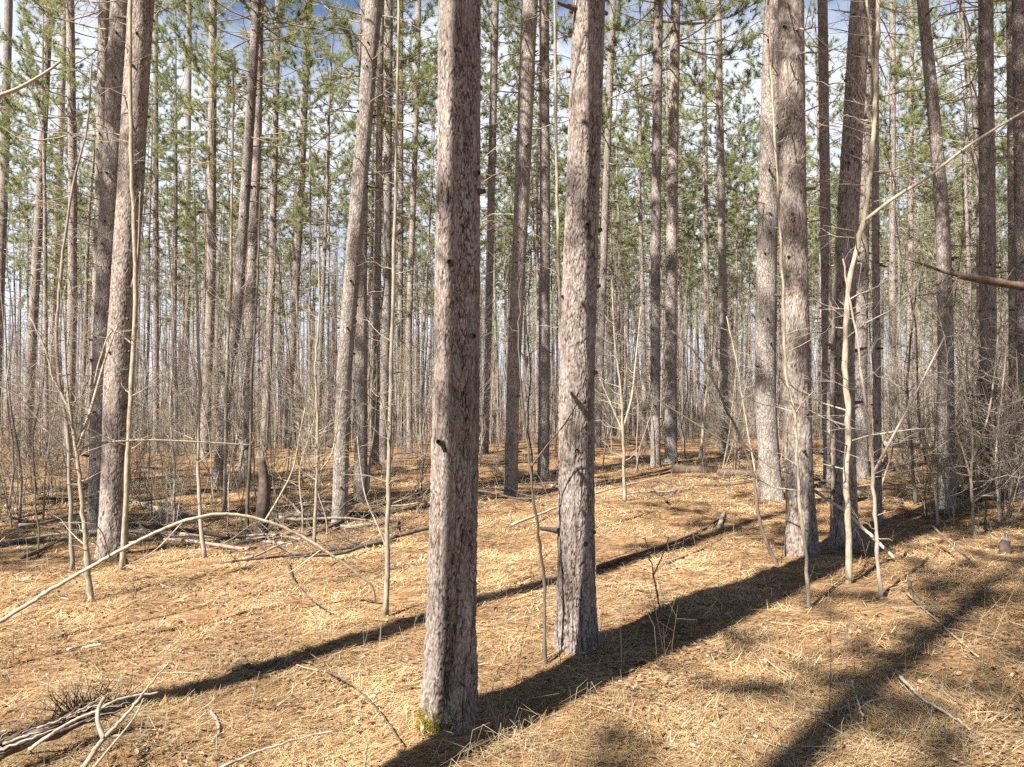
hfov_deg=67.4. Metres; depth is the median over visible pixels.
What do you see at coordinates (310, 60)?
pine tree
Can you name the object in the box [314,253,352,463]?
bare sapling
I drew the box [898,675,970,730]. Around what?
fallen branch
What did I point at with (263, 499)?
broken snag
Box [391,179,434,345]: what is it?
pine tree
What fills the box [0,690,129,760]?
fallen branches
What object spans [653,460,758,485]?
fallen branch
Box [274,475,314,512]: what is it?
fallen branch
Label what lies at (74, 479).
fallen branch
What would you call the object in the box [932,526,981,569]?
fallen branch
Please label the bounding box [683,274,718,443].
bare sapling
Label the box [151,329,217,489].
bare sapling
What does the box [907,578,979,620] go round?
fallen branch
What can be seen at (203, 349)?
bare sapling
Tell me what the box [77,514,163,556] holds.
fallen branch
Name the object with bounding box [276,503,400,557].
fallen branch
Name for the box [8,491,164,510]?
fallen branch
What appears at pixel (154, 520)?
fallen branch
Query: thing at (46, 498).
fallen branch
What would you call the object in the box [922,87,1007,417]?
pine tree
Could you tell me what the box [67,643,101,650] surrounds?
fallen branch
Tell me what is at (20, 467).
bare sapling
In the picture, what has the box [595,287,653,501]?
bare sapling
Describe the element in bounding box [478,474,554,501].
fallen branch
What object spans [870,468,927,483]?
fallen branch
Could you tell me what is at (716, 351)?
bare sapling
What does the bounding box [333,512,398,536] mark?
fallen branch
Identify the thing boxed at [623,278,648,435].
bare sapling
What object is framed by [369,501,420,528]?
fallen branch
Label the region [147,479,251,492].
fallen branch
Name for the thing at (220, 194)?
pine tree
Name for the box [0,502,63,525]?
fallen branch
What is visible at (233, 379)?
bare sapling
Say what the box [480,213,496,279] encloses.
pine tree
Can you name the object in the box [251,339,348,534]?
bare sapling
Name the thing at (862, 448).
pine tree
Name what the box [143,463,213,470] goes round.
fallen branch
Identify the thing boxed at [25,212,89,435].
pine tree
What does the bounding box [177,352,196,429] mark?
bare sapling
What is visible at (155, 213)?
pine tree
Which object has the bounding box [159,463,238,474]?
fallen branch
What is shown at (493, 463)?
fallen branch
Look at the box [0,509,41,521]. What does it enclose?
fallen branch
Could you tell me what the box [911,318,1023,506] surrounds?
bare brush
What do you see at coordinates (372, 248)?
pine tree
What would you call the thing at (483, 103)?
pine tree
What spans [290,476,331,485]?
fallen branch
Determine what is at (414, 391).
bare sapling
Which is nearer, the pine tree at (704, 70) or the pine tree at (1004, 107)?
the pine tree at (1004, 107)
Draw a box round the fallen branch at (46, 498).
[16,475,86,500]
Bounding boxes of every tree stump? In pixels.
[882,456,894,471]
[998,529,1011,554]
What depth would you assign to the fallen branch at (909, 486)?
12.85 m
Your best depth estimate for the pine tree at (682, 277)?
63.70 m
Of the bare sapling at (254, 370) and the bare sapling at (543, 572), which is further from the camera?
the bare sapling at (254, 370)
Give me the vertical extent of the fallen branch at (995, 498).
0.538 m
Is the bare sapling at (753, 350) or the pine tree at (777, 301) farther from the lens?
the pine tree at (777, 301)
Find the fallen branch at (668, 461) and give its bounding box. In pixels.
[628,454,708,464]
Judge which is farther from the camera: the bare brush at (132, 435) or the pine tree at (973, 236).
the pine tree at (973, 236)
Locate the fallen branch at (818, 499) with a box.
[740,485,821,500]
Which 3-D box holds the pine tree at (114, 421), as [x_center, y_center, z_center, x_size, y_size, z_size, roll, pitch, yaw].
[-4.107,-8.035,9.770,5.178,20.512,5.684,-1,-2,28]
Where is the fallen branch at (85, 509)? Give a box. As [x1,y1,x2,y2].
[51,499,152,521]
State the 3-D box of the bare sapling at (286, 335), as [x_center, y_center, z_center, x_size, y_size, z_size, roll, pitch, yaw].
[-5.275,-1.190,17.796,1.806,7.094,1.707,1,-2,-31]
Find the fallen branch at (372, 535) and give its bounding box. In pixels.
[335,523,393,540]
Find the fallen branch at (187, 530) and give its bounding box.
[139,497,331,538]
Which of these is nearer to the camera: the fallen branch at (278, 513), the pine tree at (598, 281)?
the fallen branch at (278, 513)
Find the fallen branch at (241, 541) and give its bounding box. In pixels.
[206,505,324,543]
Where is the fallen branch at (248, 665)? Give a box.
[227,657,280,669]
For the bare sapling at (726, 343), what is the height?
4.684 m
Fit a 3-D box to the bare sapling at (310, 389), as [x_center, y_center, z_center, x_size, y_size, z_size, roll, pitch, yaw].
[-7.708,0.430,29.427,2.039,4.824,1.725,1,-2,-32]
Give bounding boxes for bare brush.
[0,355,52,513]
[0,393,81,496]
[0,421,64,493]
[0,430,74,505]
[0,446,28,492]
[2,406,87,496]
[15,411,89,492]
[25,412,87,488]
[26,670,143,719]
[43,390,157,482]
[48,401,88,461]
[50,380,175,482]
[56,414,150,495]
[70,403,155,454]
[71,455,147,504]
[81,387,225,520]
[129,472,154,511]
[131,404,206,495]
[131,409,217,537]
[132,413,201,478]
[138,414,217,495]
[211,416,256,477]
[213,426,239,474]
[217,418,337,527]
[235,435,291,497]
[254,412,292,447]
[280,403,328,464]
[350,408,395,475]
[372,442,413,489]
[378,428,430,489]
[379,419,431,461]
[479,396,518,472]
[481,404,504,435]
[502,413,536,444]
[520,408,535,439]
[617,410,663,456]
[662,388,707,438]
[673,391,750,464]
[682,396,719,450]
[685,419,700,446]
[692,389,719,444]
[695,383,734,451]
[699,382,777,468]
[706,415,720,441]
[714,401,756,465]
[740,409,755,444]
[744,384,782,429]
[752,386,821,468]
[777,390,821,443]
[778,398,821,448]
[812,401,822,435]
[866,410,977,517]
[866,432,930,485]
[869,378,936,475]
[871,360,937,442]
[871,364,937,449]
[883,428,919,470]
[896,386,1015,502]
[897,388,1023,498]
[901,407,1016,516]
[903,397,1023,530]
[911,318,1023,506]
[913,415,964,480]
[914,374,1023,496]
[920,404,979,435]
[921,367,1023,504]
[928,339,1023,526]
[931,357,1008,452]
[931,374,1001,473]
[932,401,1010,479]
[936,382,1023,501]
[954,321,1015,461]
[960,359,1008,453]
[962,432,1023,507]
[964,386,1023,520]
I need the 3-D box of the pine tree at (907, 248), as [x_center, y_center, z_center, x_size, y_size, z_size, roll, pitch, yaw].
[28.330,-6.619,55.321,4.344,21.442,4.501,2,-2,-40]
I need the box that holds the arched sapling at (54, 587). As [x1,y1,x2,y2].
[0,512,375,623]
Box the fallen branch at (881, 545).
[815,490,894,558]
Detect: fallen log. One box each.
[0,530,249,546]
[129,499,187,518]
[331,523,372,529]
[671,463,717,472]
[717,469,758,477]
[884,439,1007,448]
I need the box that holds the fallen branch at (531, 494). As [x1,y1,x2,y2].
[520,484,550,501]
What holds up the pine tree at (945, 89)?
on the ground
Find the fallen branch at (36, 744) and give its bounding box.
[28,691,158,750]
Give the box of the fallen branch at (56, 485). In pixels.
[15,470,85,491]
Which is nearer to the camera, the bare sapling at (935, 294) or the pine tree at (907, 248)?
the bare sapling at (935, 294)
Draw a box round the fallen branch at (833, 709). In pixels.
[805,696,892,711]
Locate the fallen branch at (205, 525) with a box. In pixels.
[177,516,220,532]
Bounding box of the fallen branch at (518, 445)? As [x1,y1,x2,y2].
[489,439,537,446]
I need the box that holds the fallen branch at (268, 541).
[236,538,292,544]
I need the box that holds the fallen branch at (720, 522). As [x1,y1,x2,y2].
[717,511,725,528]
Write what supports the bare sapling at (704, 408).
on the ground
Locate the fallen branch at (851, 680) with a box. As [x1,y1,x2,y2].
[850,679,863,716]
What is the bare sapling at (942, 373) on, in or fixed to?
on the ground
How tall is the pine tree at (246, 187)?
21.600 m
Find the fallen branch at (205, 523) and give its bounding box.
[148,518,242,529]
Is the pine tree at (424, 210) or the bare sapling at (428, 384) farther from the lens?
the pine tree at (424, 210)
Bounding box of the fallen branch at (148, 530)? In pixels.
[62,516,197,544]
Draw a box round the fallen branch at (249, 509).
[221,495,286,516]
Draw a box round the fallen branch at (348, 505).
[303,483,366,517]
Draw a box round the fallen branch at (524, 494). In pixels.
[493,478,555,497]
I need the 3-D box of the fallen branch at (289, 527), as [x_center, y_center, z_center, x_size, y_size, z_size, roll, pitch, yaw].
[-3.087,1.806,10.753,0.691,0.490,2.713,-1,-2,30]
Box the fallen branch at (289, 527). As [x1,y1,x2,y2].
[223,491,367,531]
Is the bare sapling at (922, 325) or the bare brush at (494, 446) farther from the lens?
the bare sapling at (922, 325)
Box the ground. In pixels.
[0,409,1023,766]
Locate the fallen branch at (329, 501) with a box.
[269,482,385,506]
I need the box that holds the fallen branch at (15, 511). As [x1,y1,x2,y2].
[1,497,40,512]
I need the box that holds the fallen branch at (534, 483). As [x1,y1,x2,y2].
[493,468,557,484]
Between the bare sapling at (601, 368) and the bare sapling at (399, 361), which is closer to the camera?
the bare sapling at (601, 368)
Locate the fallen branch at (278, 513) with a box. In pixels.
[218,492,324,527]
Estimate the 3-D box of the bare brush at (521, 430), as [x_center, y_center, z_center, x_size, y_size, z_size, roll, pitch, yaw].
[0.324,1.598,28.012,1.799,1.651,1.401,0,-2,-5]
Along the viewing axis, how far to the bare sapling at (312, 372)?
22.66 m
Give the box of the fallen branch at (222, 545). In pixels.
[92,494,288,549]
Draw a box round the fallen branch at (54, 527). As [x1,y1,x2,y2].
[12,499,81,529]
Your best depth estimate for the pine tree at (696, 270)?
45.82 m
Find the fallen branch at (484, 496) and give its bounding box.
[417,471,525,503]
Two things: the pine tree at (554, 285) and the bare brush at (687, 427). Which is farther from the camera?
the pine tree at (554, 285)
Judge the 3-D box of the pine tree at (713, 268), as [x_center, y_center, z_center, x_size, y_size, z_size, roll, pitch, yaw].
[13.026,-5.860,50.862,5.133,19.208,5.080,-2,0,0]
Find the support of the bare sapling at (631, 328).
on the ground
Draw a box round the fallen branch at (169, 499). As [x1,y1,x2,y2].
[147,488,195,508]
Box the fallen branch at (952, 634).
[905,592,978,657]
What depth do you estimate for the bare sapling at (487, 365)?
22.52 m
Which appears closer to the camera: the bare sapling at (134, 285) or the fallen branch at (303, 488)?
the bare sapling at (134, 285)
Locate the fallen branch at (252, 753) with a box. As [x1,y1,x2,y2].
[220,730,336,766]
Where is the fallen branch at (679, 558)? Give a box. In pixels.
[661,532,721,565]
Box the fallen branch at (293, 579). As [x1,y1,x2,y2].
[285,559,326,609]
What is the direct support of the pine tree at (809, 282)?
on the ground
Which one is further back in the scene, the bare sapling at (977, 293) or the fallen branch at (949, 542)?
the bare sapling at (977, 293)
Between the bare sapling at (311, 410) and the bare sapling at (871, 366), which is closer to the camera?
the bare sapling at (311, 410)
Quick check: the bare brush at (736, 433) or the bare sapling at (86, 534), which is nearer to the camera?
the bare sapling at (86, 534)
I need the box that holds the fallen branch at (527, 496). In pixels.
[498,482,544,499]
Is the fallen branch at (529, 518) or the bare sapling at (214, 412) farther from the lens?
the bare sapling at (214, 412)
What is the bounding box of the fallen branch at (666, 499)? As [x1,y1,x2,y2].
[647,478,673,501]
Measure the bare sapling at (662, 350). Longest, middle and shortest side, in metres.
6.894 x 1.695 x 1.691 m
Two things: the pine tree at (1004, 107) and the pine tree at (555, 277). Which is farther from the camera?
the pine tree at (555, 277)
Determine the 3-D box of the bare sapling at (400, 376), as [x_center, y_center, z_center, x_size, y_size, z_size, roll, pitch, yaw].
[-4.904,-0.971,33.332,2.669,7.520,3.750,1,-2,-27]
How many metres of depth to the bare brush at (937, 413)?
18.13 m
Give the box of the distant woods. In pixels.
[0,139,1008,459]
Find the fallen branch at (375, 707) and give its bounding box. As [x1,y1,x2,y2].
[321,667,401,743]
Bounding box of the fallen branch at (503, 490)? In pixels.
[485,483,546,492]
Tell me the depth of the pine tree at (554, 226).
43.84 m
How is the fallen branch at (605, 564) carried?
on the ground
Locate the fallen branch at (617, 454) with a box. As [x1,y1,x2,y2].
[595,444,639,457]
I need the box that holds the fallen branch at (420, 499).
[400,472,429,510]
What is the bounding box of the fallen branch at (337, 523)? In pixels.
[222,505,362,566]
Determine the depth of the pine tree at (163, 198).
43.61 m
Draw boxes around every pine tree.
[0,0,50,454]
[0,0,94,456]
[0,0,95,457]
[0,0,159,466]
[0,39,36,339]
[4,195,42,443]
[5,143,67,366]
[5,219,18,289]
[6,161,84,443]
[10,123,92,421]
[15,0,205,482]
[18,173,93,431]
[25,0,84,411]
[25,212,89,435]
[40,185,90,358]
[47,119,94,452]
[50,51,96,453]
[59,0,184,529]
[65,0,183,559]
[65,139,94,453]
[66,100,152,308]
[77,173,94,272]
[136,33,182,342]
[137,232,171,430]
[138,21,196,451]
[139,1,201,453]
[141,153,163,275]
[142,129,217,445]
[142,181,201,349]
[145,3,226,452]
[147,0,282,458]
[150,0,217,443]
[152,6,263,424]
[164,161,203,436]
[165,0,326,462]
[172,99,233,381]
[173,64,270,447]
[173,170,236,375]
[175,0,326,481]
[191,0,356,488]
[216,166,277,387]
[216,192,265,430]
[217,46,307,447]
[227,0,325,450]
[244,0,375,453]
[245,145,290,445]
[260,97,336,353]
[260,187,307,399]
[261,1,352,447]
[274,200,318,427]
[278,66,374,443]
[283,1,368,461]
[298,0,426,501]
[299,209,336,428]
[303,170,350,396]
[306,0,436,523]
[307,0,438,459]
[315,0,437,464]
[330,86,409,375]
[334,181,397,413]
[336,0,438,452]
[337,228,373,345]
[343,75,408,441]
[367,106,415,370]
[367,178,415,349]
[368,0,437,444]
[370,129,410,344]
[382,185,434,440]
[382,193,431,409]
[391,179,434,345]
[392,50,485,442]
[407,65,437,277]
[412,0,485,734]
[414,163,436,306]
[415,177,436,342]
[421,168,481,276]
[422,119,487,249]
[424,214,434,318]
[429,15,506,271]
[437,0,552,453]
[480,0,569,496]
[480,1,539,444]
[480,66,510,349]
[480,109,539,392]
[480,135,539,358]
[480,150,532,438]
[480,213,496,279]
[481,0,572,443]
[481,193,528,385]
[487,70,567,328]
[491,0,572,479]
[495,120,559,438]
[496,202,530,358]
[497,23,564,332]
[502,181,550,377]
[508,102,566,360]
[524,0,569,372]
[525,119,565,435]
[528,125,567,432]
[531,173,565,428]
[540,0,607,655]
[549,0,668,446]
[550,55,634,259]
[550,202,564,322]
[561,235,615,301]
[596,156,627,353]
[597,79,631,393]
[597,129,636,435]
[597,134,649,427]
[597,194,632,416]
[599,24,678,437]
[600,1,695,445]
[602,0,746,467]
[604,0,763,463]
[606,190,640,406]
[608,76,694,435]
[610,126,649,404]
[619,94,690,344]
[623,0,715,309]
[623,45,740,323]
[624,186,665,339]
[625,148,683,396]
[630,102,717,436]
[641,0,762,452]
[643,126,702,431]
[644,150,700,432]
[661,0,756,437]
[661,211,699,364]
[680,71,755,435]
[680,159,745,433]
[681,157,714,433]
[685,154,751,358]
[685,179,740,435]
[689,181,734,385]
[691,149,757,340]
[704,0,839,500]
[708,70,759,434]
[708,91,779,437]
[709,221,753,363]
[713,0,817,356]
[714,164,779,434]
[728,173,756,421]
[730,108,779,435]
[745,182,809,376]
[745,219,779,309]
[752,237,780,377]
[773,0,842,556]
[777,147,818,287]
[778,135,833,301]
[778,167,818,429]
[804,0,844,432]
[804,0,889,484]
[804,0,917,479]
[806,183,834,423]
[808,152,838,287]
[808,172,871,301]
[809,180,838,302]
[814,42,884,278]
[815,0,906,548]
[820,0,934,524]
[831,197,886,333]
[832,0,947,441]
[832,89,922,422]
[867,140,901,437]
[868,157,917,364]
[869,32,934,440]
[870,0,973,440]
[880,0,1006,435]
[882,150,932,394]
[882,167,933,432]
[884,126,936,382]
[891,0,1023,496]
[892,0,1003,509]
[896,0,974,358]
[896,202,960,425]
[897,0,1006,428]
[902,76,975,314]
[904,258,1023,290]
[913,166,975,359]
[914,135,975,324]
[915,220,966,331]
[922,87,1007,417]
[924,179,975,420]
[934,180,975,412]
[943,0,1023,496]
[945,1,1006,209]
[948,142,1007,362]
[948,155,999,420]
[951,146,1007,286]
[960,83,1007,433]
[994,40,1006,165]
[995,1,1015,475]
[995,88,1006,201]
[995,134,1007,226]
[996,64,1006,206]
[996,180,1007,436]
[996,187,1007,276]
[999,201,1007,304]
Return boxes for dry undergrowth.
[0,424,1023,766]
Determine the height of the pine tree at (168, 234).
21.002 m
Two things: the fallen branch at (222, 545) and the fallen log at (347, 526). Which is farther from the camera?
the fallen log at (347, 526)
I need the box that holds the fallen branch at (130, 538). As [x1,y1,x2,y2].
[91,515,205,539]
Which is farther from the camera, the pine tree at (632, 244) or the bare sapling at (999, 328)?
the pine tree at (632, 244)
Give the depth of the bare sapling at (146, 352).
16.18 m
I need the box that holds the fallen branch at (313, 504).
[286,481,331,511]
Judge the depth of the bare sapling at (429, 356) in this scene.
15.14 m
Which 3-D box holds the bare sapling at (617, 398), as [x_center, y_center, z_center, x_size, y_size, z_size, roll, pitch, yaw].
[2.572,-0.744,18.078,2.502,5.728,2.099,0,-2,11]
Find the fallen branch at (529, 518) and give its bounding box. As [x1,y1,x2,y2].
[511,474,670,525]
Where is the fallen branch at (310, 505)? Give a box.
[285,496,329,512]
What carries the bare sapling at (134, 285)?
on the ground
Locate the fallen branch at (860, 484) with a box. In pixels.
[814,464,905,485]
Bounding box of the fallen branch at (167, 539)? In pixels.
[134,527,192,549]
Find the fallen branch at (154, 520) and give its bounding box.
[136,499,173,534]
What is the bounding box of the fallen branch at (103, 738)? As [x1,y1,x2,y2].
[80,662,168,766]
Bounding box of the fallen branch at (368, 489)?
[348,466,380,496]
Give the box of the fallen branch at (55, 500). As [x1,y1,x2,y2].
[15,479,86,504]
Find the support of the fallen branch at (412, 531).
on the ground
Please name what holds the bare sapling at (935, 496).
on the ground
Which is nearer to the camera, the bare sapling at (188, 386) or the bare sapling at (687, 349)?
the bare sapling at (188, 386)
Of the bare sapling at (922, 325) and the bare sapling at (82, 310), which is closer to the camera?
the bare sapling at (82, 310)
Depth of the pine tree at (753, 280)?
63.18 m
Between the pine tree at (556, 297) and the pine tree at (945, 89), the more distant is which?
the pine tree at (556, 297)
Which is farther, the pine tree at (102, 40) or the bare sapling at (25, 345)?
the bare sapling at (25, 345)
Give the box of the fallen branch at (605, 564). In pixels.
[596,519,718,569]
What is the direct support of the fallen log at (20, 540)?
on the ground
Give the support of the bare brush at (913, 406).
on the ground
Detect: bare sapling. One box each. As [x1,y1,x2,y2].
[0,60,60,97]
[0,150,66,526]
[0,268,253,601]
[0,296,24,441]
[0,305,53,478]
[0,307,66,525]
[0,332,38,451]
[0,362,59,534]
[0,377,15,452]
[1,345,20,448]
[1,355,65,490]
[2,240,84,554]
[2,404,87,521]
[3,318,52,461]
[4,319,64,496]
[10,348,39,450]
[16,57,110,570]
[16,302,40,408]
[17,342,64,452]
[21,337,60,450]
[32,330,88,476]
[35,249,88,466]
[42,287,91,434]
[43,187,93,436]
[49,276,152,426]
[49,307,88,408]
[57,271,89,466]
[64,0,180,571]
[75,218,158,406]
[76,294,90,452]
[106,337,170,487]
[131,202,171,437]
[131,326,232,543]
[133,319,203,485]
[134,224,193,489]
[134,304,212,487]
[134,369,160,424]
[137,264,194,428]
[138,232,211,536]
[139,165,284,498]
[139,175,244,558]
[140,338,188,467]
[140,367,166,456]
[143,225,273,502]
[148,312,220,478]
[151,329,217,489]
[153,319,201,464]
[154,302,253,512]
[157,361,184,427]
[166,297,219,455]
[166,340,196,434]
[168,341,193,451]
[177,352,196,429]
[179,256,242,439]
[180,263,223,399]
[189,57,253,511]
[190,219,253,424]
[190,249,277,530]
[192,332,238,421]
[194,377,219,450]
[196,345,224,421]
[201,207,282,501]
[206,208,290,488]
[208,276,271,417]
[210,207,275,424]
[215,319,241,422]
[216,307,273,533]
[234,191,276,532]
[236,310,274,454]
[238,326,277,418]
[241,338,286,448]
[243,207,305,457]
[247,179,321,482]
[247,297,288,483]
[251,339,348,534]
[253,332,283,437]
[253,350,270,449]
[253,363,292,499]
[259,155,336,467]
[262,321,332,503]
[263,235,373,544]
[264,273,337,464]
[267,349,364,536]
[269,239,324,480]
[269,316,339,509]
[270,0,435,617]
[283,361,308,469]
[286,337,329,455]
[288,161,367,420]
[291,309,333,467]
[296,332,353,480]
[301,316,369,503]
[313,344,336,418]
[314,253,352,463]
[326,270,371,422]
[328,42,435,490]
[335,271,385,420]
[350,254,403,425]
[367,281,423,444]
[371,283,429,466]
[376,103,486,488]
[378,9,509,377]
[380,271,431,429]
[393,326,433,451]
[395,333,432,435]
[396,331,433,448]
[397,265,486,424]
[414,335,433,413]
[415,346,433,457]
[428,274,504,426]
[433,312,507,440]
[479,310,503,422]
[479,318,500,441]
[480,242,508,464]
[480,282,504,440]
[480,343,504,423]
[489,160,558,471]
[494,281,558,461]
[498,278,586,665]
[525,311,558,447]
[533,260,561,407]
[550,267,627,468]
[550,295,601,454]
[558,342,611,431]
[594,297,623,450]
[595,225,664,470]
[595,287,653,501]
[595,326,614,443]
[595,345,630,446]
[597,215,700,471]
[602,236,662,460]
[603,317,621,394]
[607,318,641,439]
[622,338,664,440]
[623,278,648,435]
[626,257,649,437]
[628,354,647,425]
[629,318,793,565]
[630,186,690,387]
[630,322,650,411]
[632,307,680,435]
[634,533,670,614]
[636,222,685,428]
[638,329,664,412]
[647,295,683,409]
[662,286,694,424]
[662,316,700,411]
[664,247,709,457]
[677,266,744,398]
[677,374,689,436]
[678,284,703,430]
[679,287,753,404]
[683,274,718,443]
[689,307,714,436]
[694,290,716,402]
[694,348,719,422]
[695,267,778,468]
[699,0,870,608]
[699,297,719,458]
[705,217,754,421]
[706,302,736,399]
[708,286,755,461]
[709,304,747,433]
[714,316,758,488]
[715,320,749,408]
[719,262,755,449]
[731,370,754,431]
[735,315,781,431]
[742,0,1023,583]
[743,322,778,400]
[747,247,779,443]
[776,319,781,420]
[784,246,966,598]
[808,242,821,439]
[808,243,832,370]
[808,256,833,371]
[810,258,911,471]
[810,341,821,439]
[836,95,957,463]
[836,213,903,459]
[859,175,955,489]
[867,276,935,473]
[867,279,888,389]
[867,287,937,504]
[867,357,914,459]
[868,286,920,440]
[868,319,905,451]
[868,332,905,415]
[881,206,935,432]
[884,384,979,524]
[888,235,935,449]
[889,153,975,449]
[890,205,1014,490]
[891,342,920,438]
[891,366,984,517]
[896,251,935,424]
[902,272,936,454]
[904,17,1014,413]
[906,159,1014,480]
[907,219,996,525]
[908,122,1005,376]
[909,209,961,438]
[910,329,972,432]
[911,278,973,392]
[912,263,979,514]
[913,239,1005,448]
[926,287,1022,478]
[928,335,1023,536]
[930,328,975,432]
[934,248,1006,397]
[936,257,1007,398]
[953,257,975,407]
[954,332,979,420]
[957,268,1007,394]
[958,319,1023,522]
[965,182,1007,370]
[970,145,1023,428]
[974,306,1008,433]
[986,259,1023,501]
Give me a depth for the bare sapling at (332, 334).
19.47 m
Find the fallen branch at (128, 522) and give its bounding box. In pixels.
[25,490,197,532]
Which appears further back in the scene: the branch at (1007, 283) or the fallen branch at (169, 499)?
the fallen branch at (169, 499)
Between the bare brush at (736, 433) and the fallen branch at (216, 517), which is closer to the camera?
the fallen branch at (216, 517)
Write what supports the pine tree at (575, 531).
on the ground
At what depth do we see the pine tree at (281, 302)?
57.88 m
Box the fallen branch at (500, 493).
[478,486,538,496]
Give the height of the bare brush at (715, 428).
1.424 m
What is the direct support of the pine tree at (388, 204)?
on the ground
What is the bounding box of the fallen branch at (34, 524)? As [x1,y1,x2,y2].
[4,494,147,526]
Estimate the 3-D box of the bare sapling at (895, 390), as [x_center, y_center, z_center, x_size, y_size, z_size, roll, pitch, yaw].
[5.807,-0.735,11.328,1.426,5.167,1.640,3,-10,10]
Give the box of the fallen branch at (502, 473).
[486,462,528,476]
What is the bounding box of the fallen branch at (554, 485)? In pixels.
[541,458,557,488]
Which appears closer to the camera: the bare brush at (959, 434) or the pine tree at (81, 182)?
the bare brush at (959, 434)
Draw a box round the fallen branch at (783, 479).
[782,475,887,498]
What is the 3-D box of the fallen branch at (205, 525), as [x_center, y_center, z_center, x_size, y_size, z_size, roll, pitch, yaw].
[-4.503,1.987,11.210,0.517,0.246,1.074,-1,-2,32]
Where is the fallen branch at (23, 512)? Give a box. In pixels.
[1,498,48,515]
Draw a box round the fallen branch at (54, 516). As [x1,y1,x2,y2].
[22,508,79,521]
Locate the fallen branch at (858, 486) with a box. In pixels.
[816,460,936,492]
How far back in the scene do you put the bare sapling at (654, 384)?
17.44 m
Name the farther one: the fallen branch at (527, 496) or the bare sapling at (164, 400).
the bare sapling at (164, 400)
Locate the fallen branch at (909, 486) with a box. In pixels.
[860,476,967,488]
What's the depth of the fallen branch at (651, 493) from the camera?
12.33 m
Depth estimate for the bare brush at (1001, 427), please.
11.04 m
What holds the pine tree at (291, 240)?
on the ground
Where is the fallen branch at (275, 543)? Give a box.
[245,510,326,560]
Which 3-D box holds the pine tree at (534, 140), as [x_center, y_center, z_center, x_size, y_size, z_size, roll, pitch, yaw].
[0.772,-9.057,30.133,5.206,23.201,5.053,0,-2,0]
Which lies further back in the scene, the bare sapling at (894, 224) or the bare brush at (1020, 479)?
the bare sapling at (894, 224)
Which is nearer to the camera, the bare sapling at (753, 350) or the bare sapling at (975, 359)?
the bare sapling at (975, 359)
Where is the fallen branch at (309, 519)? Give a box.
[270,484,406,523]
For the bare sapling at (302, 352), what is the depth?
18.98 m
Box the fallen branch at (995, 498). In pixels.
[897,471,1022,499]
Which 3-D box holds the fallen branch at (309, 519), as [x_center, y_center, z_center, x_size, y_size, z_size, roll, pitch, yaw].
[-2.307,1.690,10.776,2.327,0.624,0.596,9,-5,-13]
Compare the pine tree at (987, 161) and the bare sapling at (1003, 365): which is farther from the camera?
the bare sapling at (1003, 365)
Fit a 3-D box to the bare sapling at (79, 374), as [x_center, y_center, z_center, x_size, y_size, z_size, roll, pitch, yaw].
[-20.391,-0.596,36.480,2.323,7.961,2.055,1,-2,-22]
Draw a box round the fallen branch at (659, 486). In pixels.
[620,472,692,486]
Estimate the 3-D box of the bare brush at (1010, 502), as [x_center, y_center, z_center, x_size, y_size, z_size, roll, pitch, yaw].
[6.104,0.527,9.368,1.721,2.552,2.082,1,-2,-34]
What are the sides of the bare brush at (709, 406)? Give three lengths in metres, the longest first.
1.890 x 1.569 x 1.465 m
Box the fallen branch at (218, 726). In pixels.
[209,709,220,742]
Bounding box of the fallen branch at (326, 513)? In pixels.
[269,484,484,517]
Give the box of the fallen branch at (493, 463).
[486,445,556,464]
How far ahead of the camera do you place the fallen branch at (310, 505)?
12.26 m
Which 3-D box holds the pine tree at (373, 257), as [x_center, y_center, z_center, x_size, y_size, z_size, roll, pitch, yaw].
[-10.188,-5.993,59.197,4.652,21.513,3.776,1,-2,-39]
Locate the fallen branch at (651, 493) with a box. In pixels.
[639,486,660,497]
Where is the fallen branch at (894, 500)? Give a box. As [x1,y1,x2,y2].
[857,479,911,503]
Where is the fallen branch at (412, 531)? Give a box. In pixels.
[220,516,429,563]
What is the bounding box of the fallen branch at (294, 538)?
[226,501,364,541]
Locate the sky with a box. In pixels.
[0,0,1007,409]
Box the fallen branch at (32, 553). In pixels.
[19,517,97,558]
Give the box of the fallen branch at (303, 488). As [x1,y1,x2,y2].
[243,474,370,490]
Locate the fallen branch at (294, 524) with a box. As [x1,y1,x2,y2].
[281,512,311,529]
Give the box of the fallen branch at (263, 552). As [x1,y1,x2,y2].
[231,526,332,558]
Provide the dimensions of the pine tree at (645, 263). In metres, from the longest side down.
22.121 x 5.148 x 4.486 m
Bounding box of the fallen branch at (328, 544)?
[296,529,360,548]
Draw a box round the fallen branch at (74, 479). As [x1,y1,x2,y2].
[48,466,134,486]
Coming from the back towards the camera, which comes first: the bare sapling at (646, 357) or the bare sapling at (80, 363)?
the bare sapling at (646, 357)
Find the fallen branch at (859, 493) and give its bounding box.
[783,464,896,495]
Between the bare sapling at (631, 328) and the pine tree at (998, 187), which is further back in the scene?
the pine tree at (998, 187)
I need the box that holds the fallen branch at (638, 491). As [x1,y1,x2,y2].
[598,473,687,497]
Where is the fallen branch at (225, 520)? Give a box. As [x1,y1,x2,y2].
[213,509,252,529]
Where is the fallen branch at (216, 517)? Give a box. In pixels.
[148,494,253,519]
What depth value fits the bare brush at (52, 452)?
16.78 m
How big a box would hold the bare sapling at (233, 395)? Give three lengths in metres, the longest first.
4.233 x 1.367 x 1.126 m
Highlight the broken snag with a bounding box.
[252,450,269,542]
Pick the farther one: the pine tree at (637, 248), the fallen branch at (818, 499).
the pine tree at (637, 248)

